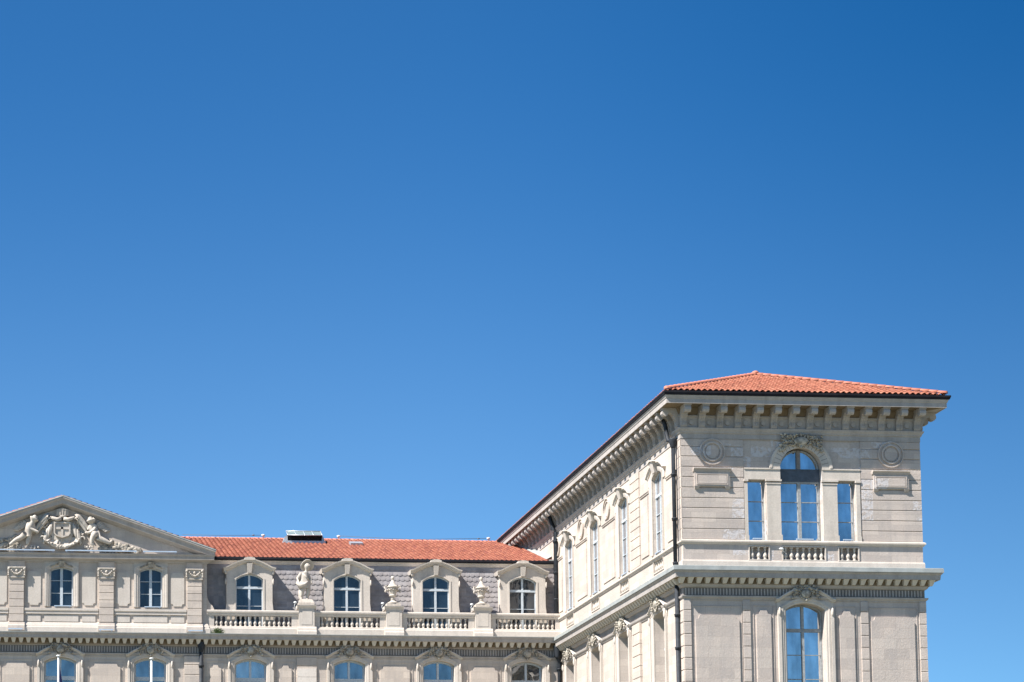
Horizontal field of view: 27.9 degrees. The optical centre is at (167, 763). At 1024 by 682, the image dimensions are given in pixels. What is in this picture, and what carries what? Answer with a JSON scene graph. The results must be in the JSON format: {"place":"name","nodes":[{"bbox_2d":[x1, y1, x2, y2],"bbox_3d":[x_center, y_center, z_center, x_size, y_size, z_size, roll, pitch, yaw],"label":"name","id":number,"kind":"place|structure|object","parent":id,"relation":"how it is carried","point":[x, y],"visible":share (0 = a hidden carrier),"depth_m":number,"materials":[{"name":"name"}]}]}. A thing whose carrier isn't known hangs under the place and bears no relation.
{"place":"outdoors","nodes":[
{"label":"outdoors","id":0,"kind":"place"},
{"bbox_2d":[0,371,950,681],"bbox_3d":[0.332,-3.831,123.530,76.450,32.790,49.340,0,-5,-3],"label":"palace","id":1,"kind":"structure","parent":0,"point":[756,527],"depth_m":116.11,"materials":[{"name":"stone"}]},
{"bbox_2d":[44,658,75,681],"bbox_3d":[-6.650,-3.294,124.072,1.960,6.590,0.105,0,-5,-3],"label":"window","id":2,"kind":"structure","parent":1,"relation":"in","point":[67,666],"depth_m":124.30,"materials":[{"name":"glass"}]},
{"bbox_2d":[50,568,72,606],"bbox_3d":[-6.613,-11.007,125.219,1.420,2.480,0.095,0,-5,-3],"label":"window","id":3,"kind":"structure","parent":1,"relation":"in","point":[61,579],"depth_m":125.22,"materials":[{"name":"glass"}]},
{"bbox_2d":[134,659,165,681],"bbox_3d":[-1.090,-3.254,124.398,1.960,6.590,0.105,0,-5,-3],"label":"window","id":4,"kind":"structure","parent":1,"relation":"in","point":[142,673],"depth_m":124.64,"materials":[{"name":"glass"}]},
{"bbox_2d":[139,569,161,607],"bbox_3d":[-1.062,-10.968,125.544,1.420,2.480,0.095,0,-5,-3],"label":"window","id":5,"kind":"structure","parent":1,"relation":"in","point":[150,580],"depth_m":125.55,"materials":[{"name":"glass"}]},
{"bbox_2d":[212,627,224,632],"bbox_3d":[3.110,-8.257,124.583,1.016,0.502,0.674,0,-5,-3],"label":"weed tuft","id":6,"kind":"object","parent":1,"relation":"on","point":[217,630],"visible":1,"depth_m":124.51,"materials":[{"name":"green plant"}]},
{"bbox_2d":[236,575,262,625],"bbox_3d":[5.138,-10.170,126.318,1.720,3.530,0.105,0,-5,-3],"label":"window","id":7,"kind":"structure","parent":1,"relation":"in","point":[249,588],"depth_m":126.38,"materials":[{"name":"glass"}]},
{"bbox_2d":[235,660,265,681],"bbox_3d":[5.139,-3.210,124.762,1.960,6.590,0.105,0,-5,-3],"label":"window","id":8,"kind":"structure","parent":1,"relation":"in","point":[245,670],"depth_m":125.00,"materials":[{"name":"glass"}]},
{"bbox_2d":[295,559,313,604],"bbox_3d":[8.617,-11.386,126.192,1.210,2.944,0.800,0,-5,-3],"label":"statue","id":9,"kind":"object","parent":1,"relation":"on","point":[304,581],"visible":1,"depth_m":126.02,"materials":[{"name":"stone"}]},
{"bbox_2d":[334,576,359,627],"bbox_3d":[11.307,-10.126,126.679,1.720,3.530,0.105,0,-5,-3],"label":"window","id":10,"kind":"structure","parent":1,"relation":"in","point":[346,588],"depth_m":126.72,"materials":[{"name":"glass"}]},
{"bbox_2d":[334,661,363,681],"bbox_3d":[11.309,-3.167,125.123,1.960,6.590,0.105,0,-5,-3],"label":"window","id":11,"kind":"structure","parent":1,"relation":"in","point":[344,671],"depth_m":125.37,"materials":[{"name":"glass"}]},
{"bbox_2d":[384,576,400,605],"bbox_3d":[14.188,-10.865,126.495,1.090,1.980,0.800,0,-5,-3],"label":"urn","id":12,"kind":"object","parent":1,"relation":"on","point":[392,587],"visible":1,"depth_m":126.29,"materials":[{"name":"stone"}]},
{"bbox_2d":[422,577,448,628],"bbox_3d":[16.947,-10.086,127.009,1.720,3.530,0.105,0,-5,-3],"label":"window","id":13,"kind":"structure","parent":1,"relation":"in","point":[435,589],"depth_m":127.06,"materials":[{"name":"glass"}]},
{"bbox_2d":[423,662,452,681],"bbox_3d":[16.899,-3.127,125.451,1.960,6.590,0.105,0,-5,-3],"label":"window","id":14,"kind":"structure","parent":1,"relation":"in","point":[432,671],"depth_m":125.71,"materials":[{"name":"glass"}]},
{"bbox_2d":[473,577,489,606],"bbox_3d":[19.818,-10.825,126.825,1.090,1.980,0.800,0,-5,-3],"label":"urn","id":15,"kind":"object","parent":1,"relation":"on","point":[481,589],"visible":1,"depth_m":126.62,"materials":[{"name":"stone"}]},
{"bbox_2d":[509,578,535,628],"bbox_3d":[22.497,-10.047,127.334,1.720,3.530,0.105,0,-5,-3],"label":"window","id":16,"kind":"structure","parent":1,"relation":"in","point":[522,590],"depth_m":127.41,"materials":[{"name":"glass"}]},
{"bbox_2d":[511,662,540,681],"bbox_3d":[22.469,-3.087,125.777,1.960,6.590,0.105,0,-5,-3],"label":"window","id":17,"kind":"structure","parent":1,"relation":"in","point":[521,672],"depth_m":126.01,"materials":[{"name":"glass"}]},
{"bbox_2d":[568,540,572,607],"bbox_3d":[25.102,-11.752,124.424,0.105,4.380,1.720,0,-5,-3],"label":"window","id":18,"kind":"structure","parent":1,"relation":"in","point":[570,544],"depth_m":125.00,"materials":[{"name":"glass"}]},
{"bbox_2d":[593,520,598,591],"bbox_3d":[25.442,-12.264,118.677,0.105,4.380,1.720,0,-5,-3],"label":"window","id":19,"kind":"structure","parent":1,"relation":"in","point":[595,532],"depth_m":119.25,"materials":[{"name":"glass"}]},
{"bbox_2d":[622,498,627,572],"bbox_3d":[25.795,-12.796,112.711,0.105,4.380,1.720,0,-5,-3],"label":"window","id":20,"kind":"structure","parent":1,"relation":"in","point":[624,505],"depth_m":113.23,"materials":[{"name":"glass"}]},
{"bbox_2d":[655,472,662,551],"bbox_3d":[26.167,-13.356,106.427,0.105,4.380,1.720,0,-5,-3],"label":"window","id":21,"kind":"structure","parent":1,"relation":"in","point":[658,479],"depth_m":106.95,"materials":[{"name":"glass"}]},
{"bbox_2d":[747,481,764,539],"bbox_3d":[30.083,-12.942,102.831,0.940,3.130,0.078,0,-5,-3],"label":"window","id":22,"kind":"structure","parent":1,"relation":"in","point":[755,488],"depth_m":102.85,"materials":[{"name":"blue glass"}]},
{"bbox_2d":[780,450,820,540],"bbox_3d":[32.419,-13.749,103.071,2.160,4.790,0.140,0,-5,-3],"label":"window","id":23,"kind":"structure","parent":1,"relation":"in","point":[799,471],"depth_m":103.08,"materials":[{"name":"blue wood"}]},
{"bbox_2d":[786,605,822,681],"bbox_3d":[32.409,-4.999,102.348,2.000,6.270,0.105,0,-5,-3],"label":"window","id":24,"kind":"structure","parent":1,"relation":"in","point":[803,622],"depth_m":102.47,"materials":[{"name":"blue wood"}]},
{"bbox_2d":[837,482,853,540],"bbox_3d":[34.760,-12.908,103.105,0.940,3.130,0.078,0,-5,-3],"label":"window","id":25,"kind":"structure","parent":1,"relation":"in","point":[845,509],"depth_m":103.13,"materials":[{"name":"blue glass"}]},
{"bbox_2d":[0,0,1023,681],"label":"sky","id":26,"kind":"structure","parent":0,"point":[362,269],"materials":[{"name":"blue"}]},
{"label":"ground","id":27,"kind":"structure","parent":0,"visible":0},
{"bbox_2d":[56,655,59,681],"bbox_3d":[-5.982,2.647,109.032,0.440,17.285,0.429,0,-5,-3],"label":"flagpole","id":28,"kind":"object","parent":27,"relation":"on","point":[58,656],"visible":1,"depth_m":109.69,"materials":[{"name":"white metal"}]},
{"bbox_2d":[59,664,61,681],"bbox_3d":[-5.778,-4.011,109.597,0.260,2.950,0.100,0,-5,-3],"label":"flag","id":29,"kind":"object","parent":28,"relation":"hanging from","point":[60,678],"visible":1,"depth_m":109.70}
]}

